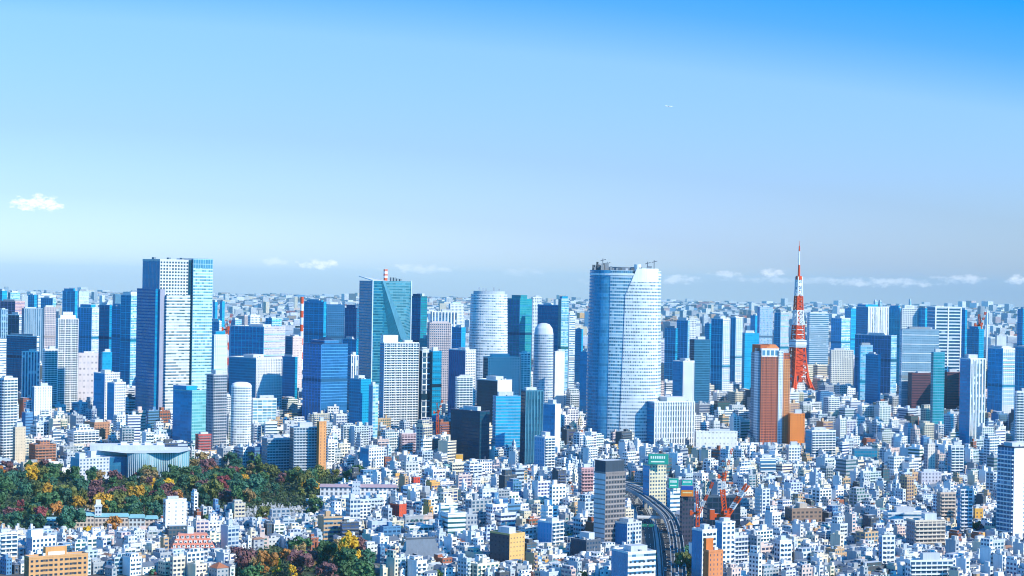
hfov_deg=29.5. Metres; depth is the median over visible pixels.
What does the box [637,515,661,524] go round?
pedestrian bridge
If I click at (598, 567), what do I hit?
narrow building
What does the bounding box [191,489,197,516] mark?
narrow building
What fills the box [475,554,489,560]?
narrow building
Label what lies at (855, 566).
flat roofed house
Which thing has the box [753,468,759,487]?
narrow building
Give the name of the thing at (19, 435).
apartment block
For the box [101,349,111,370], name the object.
office building
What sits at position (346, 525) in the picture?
apartment block
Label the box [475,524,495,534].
office building
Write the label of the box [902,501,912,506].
narrow building
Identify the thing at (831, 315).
office building
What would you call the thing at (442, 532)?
narrow building
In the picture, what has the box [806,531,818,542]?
narrow building
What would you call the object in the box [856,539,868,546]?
narrow building
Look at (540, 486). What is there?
apartment block
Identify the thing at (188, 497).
park ground
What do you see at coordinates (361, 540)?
tree
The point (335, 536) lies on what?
house
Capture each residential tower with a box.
[0,376,17,460]
[42,346,57,403]
[56,312,78,411]
[206,370,226,448]
[230,382,251,445]
[379,335,418,429]
[531,295,541,358]
[688,316,695,350]
[750,344,789,444]
[959,354,985,443]
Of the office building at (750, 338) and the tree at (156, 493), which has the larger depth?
the office building at (750, 338)
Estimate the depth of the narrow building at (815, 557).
1457.54 m
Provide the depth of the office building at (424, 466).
2081.57 m
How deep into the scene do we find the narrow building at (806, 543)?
1545.83 m
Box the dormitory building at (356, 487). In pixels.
[319,481,396,496]
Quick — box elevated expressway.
[625,483,686,575]
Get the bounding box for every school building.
[45,499,157,529]
[883,506,927,521]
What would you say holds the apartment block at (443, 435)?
on the ground at (376, 568)
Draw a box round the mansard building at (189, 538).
[170,526,214,554]
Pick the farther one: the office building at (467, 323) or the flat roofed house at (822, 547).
the office building at (467, 323)
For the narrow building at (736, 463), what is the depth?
2143.34 m
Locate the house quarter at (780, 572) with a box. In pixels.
[11,445,1023,575]
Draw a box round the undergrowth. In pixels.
[0,464,378,575]
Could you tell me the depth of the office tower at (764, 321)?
4304.90 m
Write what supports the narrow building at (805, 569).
on the ground at (376, 568)
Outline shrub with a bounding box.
[149,568,156,574]
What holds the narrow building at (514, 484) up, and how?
on the ground at (376, 568)
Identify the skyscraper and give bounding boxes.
[135,257,212,416]
[586,259,660,442]
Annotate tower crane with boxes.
[222,314,232,364]
[433,400,442,434]
[690,482,713,526]
[709,483,749,519]
[717,448,732,492]
[974,312,986,328]
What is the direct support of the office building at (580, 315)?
on the ground at (376, 568)
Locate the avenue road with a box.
[625,482,670,575]
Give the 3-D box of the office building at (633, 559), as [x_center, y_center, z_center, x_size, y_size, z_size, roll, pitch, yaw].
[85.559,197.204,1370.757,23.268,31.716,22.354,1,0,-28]
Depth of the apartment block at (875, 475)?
2061.49 m
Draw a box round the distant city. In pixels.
[2,287,1020,535]
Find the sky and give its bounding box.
[0,0,1023,306]
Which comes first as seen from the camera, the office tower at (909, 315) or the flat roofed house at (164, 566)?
the flat roofed house at (164, 566)
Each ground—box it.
[0,290,1014,575]
[0,467,334,528]
[243,546,363,575]
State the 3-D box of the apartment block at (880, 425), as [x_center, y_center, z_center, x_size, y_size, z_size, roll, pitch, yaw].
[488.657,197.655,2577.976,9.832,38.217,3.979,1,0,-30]
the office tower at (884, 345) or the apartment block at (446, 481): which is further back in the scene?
the office tower at (884, 345)
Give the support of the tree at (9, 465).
on the ground at (376, 568)
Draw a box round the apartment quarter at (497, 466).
[17,324,1023,575]
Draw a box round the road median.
[642,500,661,575]
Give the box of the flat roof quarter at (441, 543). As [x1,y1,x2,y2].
[0,440,1023,575]
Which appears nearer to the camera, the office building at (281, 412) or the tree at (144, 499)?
the tree at (144, 499)
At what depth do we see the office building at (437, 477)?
1960.53 m
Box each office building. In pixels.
[0,339,6,377]
[21,295,27,306]
[21,349,39,396]
[21,408,32,435]
[30,422,43,436]
[32,383,51,419]
[33,417,48,435]
[42,435,53,440]
[48,415,60,434]
[50,427,60,444]
[52,402,65,410]
[54,407,63,417]
[59,442,76,455]
[63,449,77,459]
[70,412,82,428]
[70,450,109,480]
[72,400,87,414]
[77,287,87,290]
[77,351,98,401]
[91,291,97,299]
[93,369,119,420]
[99,295,104,304]
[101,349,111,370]
[107,379,125,422]
[113,294,120,303]
[125,397,134,411]
[125,411,140,440]
[126,384,134,395]
[132,406,145,430]
[142,428,153,442]
[147,407,158,430]
[159,407,169,422]
[172,385,205,441]
[195,450,208,458]
[217,443,230,466]
[223,293,228,299]
[228,306,239,313]
[228,318,241,372]
[234,309,242,313]
[234,444,242,454]
[239,443,251,466]
[243,301,252,304]
[248,307,256,313]
[248,314,259,324]
[248,443,261,464]
[251,395,276,432]
[262,296,268,308]
[263,301,268,312]
[264,419,276,433]
[277,406,286,416]
[277,425,282,432]
[282,324,294,330]
[282,354,297,398]
[283,418,297,433]
[284,410,297,416]
[285,335,302,387]
[291,407,301,415]
[294,297,297,307]
[294,319,299,324]
[318,510,341,541]
[327,404,338,412]
[330,426,340,441]
[333,410,346,428]
[338,439,349,456]
[341,293,348,300]
[345,493,360,520]
[347,352,358,411]
[349,294,355,300]
[349,375,370,424]
[349,519,361,534]
[360,445,383,467]
[368,382,378,437]
[368,518,389,533]
[370,494,383,505]
[378,422,386,429]
[379,521,400,535]
[387,460,400,466]
[390,517,403,527]
[399,450,417,460]
[401,457,418,472]
[403,484,421,496]
[404,510,423,524]
[407,485,417,499]
[419,335,426,348]
[419,486,436,499]
[420,463,434,471]
[421,435,431,449]
[422,513,432,523]
[425,466,445,477]
[427,491,437,503]
[432,475,443,479]
[437,415,448,421]
[438,436,456,461]
[438,498,457,518]
[439,303,445,310]
[441,506,465,535]
[442,401,447,414]
[445,297,452,301]
[450,405,489,460]
[450,459,464,474]
[465,319,469,326]
[465,508,476,527]
[471,473,480,484]
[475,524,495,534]
[477,376,511,424]
[479,482,496,497]
[483,492,507,507]
[489,423,491,443]
[492,391,520,448]
[494,508,515,527]
[508,498,520,512]
[510,465,523,488]
[511,463,526,468]
[543,399,560,451]
[549,480,565,505]
[553,349,564,407]
[561,411,568,426]
[566,446,580,457]
[568,492,579,496]
[569,425,575,437]
[570,531,600,555]
[573,513,587,534]
[574,328,582,382]
[575,510,593,516]
[577,312,583,317]
[578,411,585,420]
[579,348,586,413]
[585,311,588,327]
[585,516,593,531]
[593,459,625,541]
[609,448,617,458]
[611,544,655,575]
[615,517,641,544]
[627,440,634,450]
[643,460,665,508]
[659,438,669,445]
[663,443,674,451]
[664,379,672,393]
[666,448,682,469]
[666,458,671,477]
[667,488,679,512]
[668,444,687,467]
[679,496,694,546]
[680,310,685,317]
[685,306,693,309]
[687,310,697,315]
[691,524,716,575]
[693,470,708,480]
[694,429,737,448]
[695,401,710,414]
[696,326,699,336]
[702,308,710,313]
[702,313,707,325]
[703,413,713,420]
[703,495,740,527]
[705,322,710,360]
[708,401,713,414]
[709,418,719,428]
[712,445,723,459]
[715,517,734,563]
[718,462,731,481]
[719,414,728,423]
[720,423,728,428]
[720,446,732,457]
[724,407,733,423]
[729,402,744,409]
[738,439,749,452]
[740,416,749,440]
[742,330,758,389]
[743,317,749,322]
[747,310,754,317]
[747,442,755,457]
[749,302,754,309]
[750,314,756,332]
[759,442,776,450]
[774,535,791,561]
[776,461,791,473]
[781,298,787,304]
[786,441,799,462]
[788,326,803,339]
[789,400,799,412]
[790,389,798,402]
[798,467,810,475]
[803,399,821,409]
[804,411,810,420]
[805,362,812,383]
[808,392,815,400]
[810,411,827,419]
[811,407,821,412]
[812,362,826,376]
[813,376,828,389]
[816,418,832,428]
[816,453,834,470]
[819,382,832,391]
[827,409,838,422]
[829,313,836,318]
[829,348,853,384]
[832,306,839,313]
[833,300,841,306]
[835,455,855,477]
[836,394,852,404]
[837,435,853,453]
[839,405,854,418]
[839,439,848,455]
[845,398,859,410]
[847,386,855,395]
[852,414,864,435]
[852,447,877,459]
[856,456,863,468]
[859,431,873,438]
[865,352,880,403]
[866,459,878,465]
[869,422,871,433]
[872,419,881,433]
[879,532,894,563]
[883,392,895,399]
[887,452,904,470]
[891,473,898,480]
[892,425,902,433]
[898,405,915,418]
[898,468,911,481]
[904,413,917,426]
[904,454,921,470]
[908,371,930,407]
[908,444,923,460]
[909,469,917,480]
[916,406,920,415]
[918,469,941,484]
[934,440,940,449]
[944,369,959,408]
[949,429,958,439]
[951,437,961,444]
[958,301,965,307]
[966,300,975,306]
[970,303,978,307]
[977,306,983,318]
[979,449,983,463]
[981,301,992,306]
[983,325,989,335]
[984,312,991,323]
[986,418,993,426]
[986,452,997,470]
[989,305,995,310]
[990,325,998,331]
[992,316,1000,322]
[994,427,1004,444]
[995,334,1006,345]
[995,422,1005,441]
[996,327,1004,333]
[996,441,1023,535]
[1001,312,1010,319]
[1004,304,1012,310]
[1004,318,1015,323]
[1006,330,1013,335]
[1006,334,1016,342]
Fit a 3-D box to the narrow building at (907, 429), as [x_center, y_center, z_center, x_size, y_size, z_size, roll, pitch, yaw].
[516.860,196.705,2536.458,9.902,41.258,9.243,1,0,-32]
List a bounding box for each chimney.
[300,297,303,369]
[986,310,987,359]
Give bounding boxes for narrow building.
[0,550,11,574]
[34,433,42,442]
[57,529,65,541]
[59,542,71,547]
[64,457,70,466]
[66,532,78,538]
[90,527,103,534]
[96,536,106,548]
[103,545,114,553]
[105,524,114,535]
[109,437,119,442]
[115,531,130,547]
[122,544,135,552]
[122,552,141,575]
[123,534,140,551]
[127,527,144,539]
[137,538,151,548]
[139,549,150,554]
[145,532,152,539]
[145,542,156,554]
[153,535,160,541]
[153,548,171,557]
[160,534,168,549]
[170,553,185,575]
[186,501,190,515]
[189,447,194,457]
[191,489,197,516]
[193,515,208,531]
[200,505,206,518]
[204,556,215,562]
[205,530,219,544]
[207,506,212,514]
[207,513,220,529]
[213,498,219,515]
[215,454,221,465]
[216,549,228,562]
[225,550,235,559]
[232,499,245,518]
[247,527,255,537]
[249,517,256,529]
[255,517,260,530]
[257,524,264,533]
[263,520,271,535]
[271,520,284,534]
[287,529,302,535]
[288,522,301,528]
[302,513,309,521]
[313,528,321,541]
[319,496,329,502]
[322,503,328,508]
[326,438,334,463]
[329,501,343,514]
[342,461,346,474]
[350,467,359,480]
[354,459,362,465]
[355,447,359,459]
[356,433,362,449]
[358,475,370,483]
[362,529,375,540]
[371,532,388,543]
[372,468,380,483]
[372,510,380,518]
[377,490,387,505]
[377,543,385,563]
[385,444,391,455]
[386,549,398,575]
[390,456,397,469]
[390,490,398,502]
[399,473,408,491]
[410,488,419,499]
[423,499,433,514]
[426,479,439,489]
[429,528,445,536]
[431,529,442,542]
[434,518,443,530]
[434,550,451,564]
[437,492,452,503]
[444,534,456,549]
[450,471,455,483]
[457,542,473,552]
[458,530,467,541]
[458,553,470,575]
[462,478,466,490]
[465,547,482,557]
[466,532,483,544]
[467,526,475,544]
[472,538,484,550]
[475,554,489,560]
[477,517,485,528]
[487,513,495,524]
[491,474,498,486]
[505,560,521,567]
[507,478,521,490]
[509,446,517,466]
[516,516,525,525]
[519,510,531,518]
[523,483,532,498]
[525,548,537,575]
[531,504,542,515]
[532,465,538,479]
[539,466,547,475]
[541,542,555,548]
[552,563,561,575]
[557,457,566,466]
[559,513,568,522]
[561,426,568,444]
[561,564,575,575]
[563,495,572,504]
[564,508,573,520]
[565,460,573,470]
[566,454,574,468]
[568,557,581,571]
[569,421,576,429]
[572,469,577,482]
[579,554,592,567]
[585,551,597,558]
[590,556,603,564]
[595,563,602,575]
[601,560,610,565]
[625,498,630,506]
[625,506,633,517]
[628,461,637,469]
[630,466,641,478]
[634,438,639,450]
[675,463,683,477]
[680,469,692,478]
[684,464,692,472]
[686,445,692,453]
[686,457,695,471]
[689,454,696,467]
[689,542,691,555]
[691,447,698,460]
[693,487,701,499]
[699,445,710,460]
[701,447,710,460]
[702,481,710,499]
[709,472,717,480]
[727,563,740,575]
[733,472,741,483]
[734,446,743,459]
[734,457,742,466]
[737,476,746,489]
[739,487,752,496]
[740,507,746,516]
[748,530,760,552]
[749,545,761,575]
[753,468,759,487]
[760,481,767,487]
[765,505,780,527]
[767,560,778,567]
[768,481,777,491]
[770,492,777,498]
[770,500,777,505]
[771,487,781,498]
[773,527,783,534]
[778,473,791,479]
[781,531,792,537]
[782,525,791,533]
[784,488,793,499]
[791,493,805,502]
[792,521,803,536]
[792,537,797,548]
[798,564,812,575]
[800,539,817,548]
[801,474,808,484]
[802,520,813,529]
[804,498,813,505]
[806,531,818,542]
[809,469,818,485]
[810,550,827,562]
[810,553,822,562]
[815,556,823,575]
[816,502,825,509]
[817,471,824,479]
[818,449,825,454]
[819,480,830,487]
[821,494,830,505]
[822,510,831,521]
[825,545,844,556]
[826,505,840,516]
[826,562,834,575]
[830,530,843,547]
[831,485,843,499]
[831,501,839,510]
[831,516,847,540]
[833,471,841,485]
[833,498,843,503]
[845,507,855,534]
[846,535,855,544]
[847,547,860,559]
[850,468,859,483]
[853,481,859,486]
[855,503,865,512]
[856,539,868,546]
[858,546,872,556]
[859,423,865,433]
[860,467,870,481]
[860,477,869,489]
[860,563,868,575]
[863,497,875,504]
[865,417,871,426]
[865,505,879,513]
[865,540,876,549]
[869,488,878,497]
[869,506,880,517]
[873,547,877,556]
[875,497,888,507]
[876,478,886,494]
[877,523,892,534]
[884,449,892,461]
[886,503,891,509]
[886,562,896,573]
[888,422,894,427]
[889,469,898,477]
[889,496,898,505]
[893,476,898,487]
[893,523,905,538]
[895,483,905,501]
[895,544,911,555]
[896,556,904,564]
[897,561,905,575]
[900,444,907,456]
[900,549,912,557]
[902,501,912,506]
[903,423,912,443]
[908,543,921,555]
[915,434,919,444]
[925,545,941,557]
[934,430,939,438]
[934,484,943,490]
[935,546,944,554]
[938,460,946,471]
[943,479,953,490]
[945,535,958,553]
[948,529,961,540]
[949,566,962,575]
[952,472,962,483]
[956,555,969,572]
[960,529,970,537]
[964,443,972,461]
[967,459,975,469]
[967,471,977,485]
[970,439,976,448]
[971,531,982,538]
[972,488,976,504]
[972,539,980,551]
[973,504,986,509]
[975,493,985,504]
[979,466,987,482]
[979,489,990,497]
[980,538,994,565]
[980,561,992,575]
[981,518,991,524]
[984,523,995,529]
[985,512,993,518]
[985,528,997,536]
[992,512,996,525]
[993,549,1005,575]
[1005,535,1015,546]
[1006,555,1019,575]
[1010,427,1013,440]
[1013,538,1023,555]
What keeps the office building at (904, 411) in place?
on the ground at (376, 568)
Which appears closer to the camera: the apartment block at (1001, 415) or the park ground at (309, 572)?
the park ground at (309, 572)
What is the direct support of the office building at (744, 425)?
on the ground at (376, 568)
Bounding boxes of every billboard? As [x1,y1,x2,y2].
[455,454,462,460]
[648,453,668,464]
[668,478,678,491]
[681,485,693,500]
[682,479,692,484]
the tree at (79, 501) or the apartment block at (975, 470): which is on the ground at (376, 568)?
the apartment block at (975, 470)
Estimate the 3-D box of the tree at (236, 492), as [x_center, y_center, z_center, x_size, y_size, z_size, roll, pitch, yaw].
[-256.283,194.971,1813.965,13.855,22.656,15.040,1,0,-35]
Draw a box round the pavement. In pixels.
[631,503,637,519]
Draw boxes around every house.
[12,462,18,471]
[12,561,19,573]
[15,556,23,561]
[17,547,23,557]
[17,560,23,573]
[18,535,25,539]
[18,538,25,545]
[61,464,69,472]
[64,544,71,551]
[91,557,104,573]
[97,549,107,554]
[101,551,111,557]
[101,556,111,568]
[104,564,116,575]
[112,546,121,552]
[141,561,154,574]
[145,554,156,561]
[146,557,155,561]
[150,558,160,572]
[158,557,169,574]
[169,548,186,554]
[187,560,208,575]
[194,508,200,517]
[208,548,221,556]
[209,562,228,575]
[223,563,234,575]
[225,509,232,518]
[228,560,238,567]
[239,540,245,550]
[241,535,251,548]
[251,537,263,549]
[255,529,268,548]
[268,533,279,544]
[269,535,279,547]
[280,532,295,547]
[284,537,294,548]
[304,527,314,532]
[308,534,319,549]
[326,462,332,472]
[332,464,337,474]
[333,534,341,541]
[361,541,377,553]
[380,564,387,575]
[384,537,392,548]
[389,534,399,544]
[391,544,398,553]
[398,566,404,575]
[423,555,431,562]
[423,570,437,575]
[427,564,433,570]
[433,563,443,571]
[440,546,450,555]
[441,564,455,575]
[451,547,458,554]
[454,551,464,556]
[484,568,492,575]
[490,566,497,575]
[495,567,509,575]
[499,562,507,570]
[507,565,515,575]
[512,559,522,562]
[513,563,526,575]
[518,568,530,575]
[522,561,533,574]
[534,567,545,575]
[536,548,545,553]
[537,561,548,567]
[540,568,558,575]
[552,542,566,549]
[564,556,573,562]
[566,543,570,555]
[574,552,585,557]
[584,563,595,575]
[591,552,608,558]
[600,565,610,575]
[601,541,619,552]
[624,468,629,478]
[634,470,642,481]
[674,510,679,521]
[739,563,748,572]
[740,517,750,520]
[740,521,752,526]
[764,552,773,559]
[792,550,794,562]
[794,558,807,565]
[812,525,821,529]
[820,545,825,553]
[828,552,836,562]
[828,559,842,567]
[837,563,849,571]
[841,559,853,564]
[842,567,855,571]
[843,570,853,575]
[848,563,859,569]
[853,558,866,563]
[854,568,859,575]
[871,556,878,560]
[875,567,888,573]
[919,504,926,509]
[927,484,936,488]
[970,559,982,564]
[972,554,979,562]
[985,504,995,510]
[1015,533,1023,539]
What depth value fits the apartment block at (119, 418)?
2428.96 m
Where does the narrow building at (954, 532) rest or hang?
on the ground at (376, 568)
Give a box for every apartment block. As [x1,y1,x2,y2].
[0,457,10,469]
[0,528,17,557]
[12,422,25,462]
[17,397,31,417]
[21,460,34,471]
[24,545,87,575]
[25,400,31,411]
[25,437,31,454]
[26,528,55,554]
[29,439,55,461]
[37,410,50,419]
[40,528,56,541]
[60,415,67,428]
[67,424,98,444]
[72,533,86,551]
[78,545,97,557]
[81,531,111,547]
[84,419,109,438]
[86,397,92,408]
[86,406,96,419]
[108,431,119,442]
[112,553,124,574]
[113,412,126,430]
[116,419,125,430]
[120,426,134,442]
[147,528,164,535]
[153,427,166,433]
[154,421,163,429]
[154,431,165,440]
[163,496,186,527]
[165,525,194,539]
[184,548,204,575]
[195,432,210,450]
[221,519,238,548]
[224,503,231,516]
[227,416,230,444]
[237,315,247,324]
[239,518,248,527]
[251,421,260,442]
[261,434,289,472]
[268,508,294,522]
[271,416,282,426]
[279,515,294,526]
[282,397,297,411]
[289,422,316,471]
[293,328,303,339]
[293,416,308,422]
[301,522,312,528]
[313,409,329,425]
[316,417,326,469]
[326,421,332,437]
[328,436,337,447]
[335,448,342,462]
[337,497,356,509]
[340,519,358,537]
[341,423,355,443]
[343,455,354,465]
[350,422,368,448]
[359,469,372,481]
[360,495,374,509]
[360,500,370,519]
[363,516,376,528]
[365,422,372,441]
[373,436,388,446]
[378,415,390,430]
[381,429,398,451]
[381,467,391,482]
[382,505,391,519]
[384,456,396,466]
[384,475,397,484]
[390,500,406,516]
[392,468,404,475]
[398,550,405,575]
[399,420,409,431]
[399,430,415,453]
[404,530,427,537]
[405,523,432,535]
[406,497,420,509]
[407,550,427,575]
[411,473,419,483]
[415,498,438,514]
[416,419,431,453]
[417,447,432,461]
[422,417,433,431]
[432,438,440,450]
[434,451,447,461]
[435,416,450,434]
[436,432,449,439]
[437,485,457,502]
[439,478,453,484]
[455,375,472,408]
[456,472,471,487]
[463,489,476,495]
[464,461,482,476]
[465,333,468,343]
[465,493,491,519]
[470,557,498,575]
[477,459,491,473]
[483,524,493,540]
[486,499,507,521]
[489,446,503,459]
[490,525,524,563]
[492,485,509,502]
[499,469,516,488]
[504,447,509,457]
[505,487,518,499]
[514,500,528,509]
[515,467,527,481]
[516,530,535,539]
[518,521,537,539]
[519,351,530,395]
[524,538,535,556]
[526,516,538,524]
[528,496,543,507]
[532,476,550,498]
[534,431,555,467]
[538,517,564,544]
[540,499,557,518]
[548,549,566,560]
[552,467,565,483]
[564,522,569,535]
[564,535,578,542]
[565,407,577,424]
[566,388,578,407]
[569,502,577,516]
[570,495,579,501]
[573,432,584,445]
[575,325,586,335]
[577,494,593,515]
[578,464,593,493]
[582,445,597,463]
[583,335,587,344]
[583,435,593,446]
[584,428,596,446]
[584,459,592,466]
[596,433,603,452]
[598,453,608,458]
[610,429,615,441]
[615,429,631,443]
[619,439,632,458]
[621,451,639,465]
[639,443,650,460]
[653,444,663,452]
[663,322,676,337]
[672,358,694,400]
[694,517,702,525]
[695,413,701,430]
[700,421,708,430]
[703,458,717,472]
[703,537,722,575]
[711,479,724,494]
[713,390,726,400]
[714,398,729,409]
[714,407,723,420]
[720,454,732,481]
[728,389,742,404]
[729,413,739,440]
[733,532,747,562]
[734,407,748,418]
[737,461,754,474]
[741,498,753,512]
[742,469,755,487]
[745,388,750,409]
[746,524,772,542]
[754,484,769,514]
[756,454,775,474]
[761,541,773,553]
[762,564,778,575]
[763,442,775,452]
[764,474,780,479]
[774,559,790,571]
[777,499,794,512]
[781,567,795,575]
[784,480,802,492]
[785,502,821,522]
[788,409,804,444]
[788,536,807,546]
[790,460,802,470]
[792,389,803,401]
[795,547,814,562]
[799,402,811,412]
[802,453,813,461]
[804,486,814,494]
[805,427,835,457]
[808,415,817,425]
[812,484,831,504]
[816,530,830,541]
[817,390,832,412]
[820,463,832,479]
[822,414,834,423]
[823,395,839,413]
[833,383,847,395]
[835,415,845,437]
[842,476,850,487]
[846,417,855,435]
[849,431,859,447]
[849,487,869,506]
[855,527,877,543]
[857,402,873,417]
[858,561,886,571]
[861,549,870,560]
[862,437,874,445]
[863,514,878,529]
[870,443,881,458]
[870,467,881,482]
[873,401,890,425]
[873,521,883,530]
[876,465,889,485]
[877,423,884,431]
[877,428,894,446]
[879,447,886,462]
[886,444,899,455]
[887,519,905,527]
[889,395,898,406]
[889,417,899,427]
[891,405,903,415]
[894,432,907,446]
[899,419,909,424]
[900,474,913,501]
[902,459,918,470]
[905,552,953,575]
[906,513,945,546]
[910,425,921,445]
[916,493,932,502]
[920,404,929,422]
[920,421,933,439]
[920,435,929,446]
[924,439,934,468]
[934,421,943,437]
[935,450,945,468]
[936,488,955,518]
[938,438,950,443]
[938,440,951,453]
[941,552,971,565]
[944,412,955,435]
[948,442,963,474]
[950,409,958,429]
[952,474,966,483]
[957,486,972,531]
[964,446,978,462]
[966,468,978,479]
[972,482,985,489]
[973,504,982,519]
[974,436,983,447]
[976,423,993,446]
[983,434,999,464]
[984,336,994,348]
[985,410,992,417]
[986,467,996,490]
[986,536,1003,551]
[991,411,1007,430]
[1009,409,1013,432]
[1014,388,1023,441]
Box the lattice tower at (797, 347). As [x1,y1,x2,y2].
[789,241,814,389]
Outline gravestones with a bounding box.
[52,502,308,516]
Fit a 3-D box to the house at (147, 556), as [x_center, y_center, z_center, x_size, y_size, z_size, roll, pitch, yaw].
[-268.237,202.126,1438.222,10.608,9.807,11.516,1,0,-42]
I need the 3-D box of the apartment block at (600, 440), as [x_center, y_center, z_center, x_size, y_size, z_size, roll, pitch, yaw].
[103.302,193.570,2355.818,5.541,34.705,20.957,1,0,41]
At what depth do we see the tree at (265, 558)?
1398.06 m
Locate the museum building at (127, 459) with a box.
[90,441,189,477]
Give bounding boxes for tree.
[0,474,12,490]
[0,479,12,494]
[0,492,5,508]
[0,495,7,507]
[1,460,17,471]
[2,506,16,515]
[4,469,19,484]
[4,512,22,527]
[9,484,16,491]
[14,482,33,496]
[15,499,23,511]
[16,470,27,482]
[23,513,46,528]
[24,459,32,475]
[24,466,39,480]
[24,496,39,507]
[24,504,48,518]
[25,462,39,473]
[31,480,43,494]
[33,506,48,519]
[34,492,52,506]
[36,465,49,479]
[39,459,48,466]
[39,473,52,481]
[42,482,52,492]
[44,462,59,467]
[45,491,64,504]
[47,465,60,478]
[49,476,57,485]
[49,501,64,516]
[52,485,60,494]
[53,462,63,475]
[55,512,74,529]
[57,484,77,500]
[58,505,85,528]
[59,487,74,505]
[65,465,80,479]
[69,471,83,485]
[71,495,86,507]
[72,478,90,496]
[78,488,88,506]
[83,526,91,531]
[85,470,99,480]
[85,504,94,512]
[86,490,96,504]
[87,466,96,477]
[87,478,103,491]
[89,487,103,492]
[93,492,113,512]
[96,469,105,480]
[103,516,122,529]
[104,470,122,484]
[105,500,120,512]
[108,476,117,487]
[109,489,128,507]
[112,485,125,491]
[120,501,143,513]
[124,494,139,509]
[124,500,137,508]
[124,508,140,514]
[125,481,136,489]
[127,484,145,500]
[128,474,136,483]
[138,467,158,484]
[139,494,151,513]
[140,464,158,475]
[140,482,154,490]
[142,486,149,497]
[145,500,158,514]
[146,476,152,485]
[150,491,165,500]
[152,494,166,504]
[153,481,163,489]
[153,502,162,516]
[154,478,164,483]
[156,481,174,493]
[160,469,180,483]
[164,477,174,483]
[166,491,177,496]
[168,464,177,470]
[172,489,182,497]
[175,465,193,480]
[179,475,190,486]
[184,475,200,490]
[189,458,199,466]
[192,468,201,473]
[193,478,207,488]
[194,473,209,480]
[195,482,201,493]
[196,451,209,459]
[198,458,216,470]
[198,493,212,504]
[199,479,223,499]
[208,472,223,484]
[210,473,217,479]
[216,475,230,487]
[218,488,234,504]
[222,468,235,479]
[223,451,236,464]
[226,478,242,489]
[228,457,243,468]
[230,545,256,568]
[231,485,243,501]
[233,472,242,479]
[236,490,246,501]
[238,563,263,575]
[239,467,245,474]
[242,475,263,495]
[242,488,256,502]
[244,473,264,481]
[245,463,254,474]
[247,451,260,464]
[249,557,256,565]
[252,489,260,501]
[255,462,267,473]
[255,506,270,517]
[255,550,278,573]
[259,471,268,483]
[261,479,267,495]
[264,464,281,477]
[270,482,278,495]
[271,558,281,574]
[275,472,285,484]
[279,548,291,562]
[285,469,296,482]
[286,549,314,574]
[288,536,311,552]
[288,564,297,575]
[291,542,306,557]
[297,470,315,487]
[298,487,305,497]
[304,467,315,478]
[305,478,317,491]
[306,497,325,512]
[307,550,319,561]
[308,494,317,505]
[314,464,329,477]
[314,469,319,479]
[314,561,338,575]
[316,540,339,561]
[328,556,338,566]
[331,468,339,476]
[333,538,340,545]
[334,546,356,569]
[336,476,347,482]
[337,559,350,575]
[339,530,361,558]
[345,464,364,476]
[349,560,374,575]
[356,537,366,550]
[360,548,375,564]
[674,552,691,575]
[681,545,688,552]
[972,520,980,530]
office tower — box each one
[0,289,6,300]
[0,299,24,314]
[0,308,7,350]
[6,333,38,390]
[8,291,19,298]
[8,312,21,334]
[21,307,42,362]
[28,294,36,307]
[37,293,55,307]
[41,296,55,342]
[42,305,55,350]
[62,288,77,317]
[77,304,98,352]
[78,289,88,306]
[98,302,111,371]
[111,303,120,371]
[120,292,136,386]
[211,331,226,373]
[212,319,221,333]
[213,300,217,318]
[220,300,224,330]
[229,354,281,408]
[230,324,285,356]
[265,317,281,325]
[302,337,347,419]
[303,299,326,342]
[326,302,344,342]
[342,336,358,354]
[344,305,358,338]
[358,269,411,400]
[411,293,426,341]
[418,347,430,419]
[427,321,450,403]
[429,347,441,429]
[430,309,457,348]
[448,347,475,414]
[449,302,463,326]
[452,325,465,348]
[469,287,507,391]
[507,295,531,386]
[520,387,542,464]
[533,323,552,402]
[537,303,557,362]
[557,296,568,389]
[567,311,574,387]
[664,326,677,380]
[677,317,689,359]
[689,336,710,402]
[710,316,729,392]
[729,316,742,382]
[757,305,772,343]
[774,310,788,352]
[806,312,828,364]
[831,316,850,349]
[845,307,855,354]
[854,332,896,393]
[856,304,888,334]
[858,343,872,399]
[889,305,900,384]
[899,327,938,406]
[900,305,918,328]
[918,306,926,326]
[927,306,961,371]
[930,349,944,423]
[961,308,966,357]
[967,326,983,357]
[987,345,1014,413]
[1014,346,1023,433]
[1017,307,1023,345]
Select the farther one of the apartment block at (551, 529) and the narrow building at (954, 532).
the narrow building at (954, 532)
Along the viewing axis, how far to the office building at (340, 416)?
2552.85 m
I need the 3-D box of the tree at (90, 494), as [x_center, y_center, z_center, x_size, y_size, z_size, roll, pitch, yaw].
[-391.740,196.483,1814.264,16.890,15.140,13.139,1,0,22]
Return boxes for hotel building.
[483,353,519,394]
[646,396,694,445]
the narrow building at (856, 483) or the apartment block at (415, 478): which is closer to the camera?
the apartment block at (415, 478)
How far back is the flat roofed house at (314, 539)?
1547.03 m
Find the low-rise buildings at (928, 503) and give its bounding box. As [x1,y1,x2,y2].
[0,402,1023,575]
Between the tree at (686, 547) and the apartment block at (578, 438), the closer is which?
the tree at (686, 547)
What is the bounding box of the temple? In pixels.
[396,535,441,556]
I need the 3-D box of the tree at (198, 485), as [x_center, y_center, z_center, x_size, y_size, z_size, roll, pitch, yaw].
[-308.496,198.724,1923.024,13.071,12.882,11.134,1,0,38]
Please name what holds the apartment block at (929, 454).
on the ground at (376, 568)
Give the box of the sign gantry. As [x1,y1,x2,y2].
[642,524,656,532]
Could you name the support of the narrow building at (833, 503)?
on the ground at (376, 568)
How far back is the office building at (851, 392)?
3318.33 m
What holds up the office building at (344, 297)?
on the ground at (376, 568)

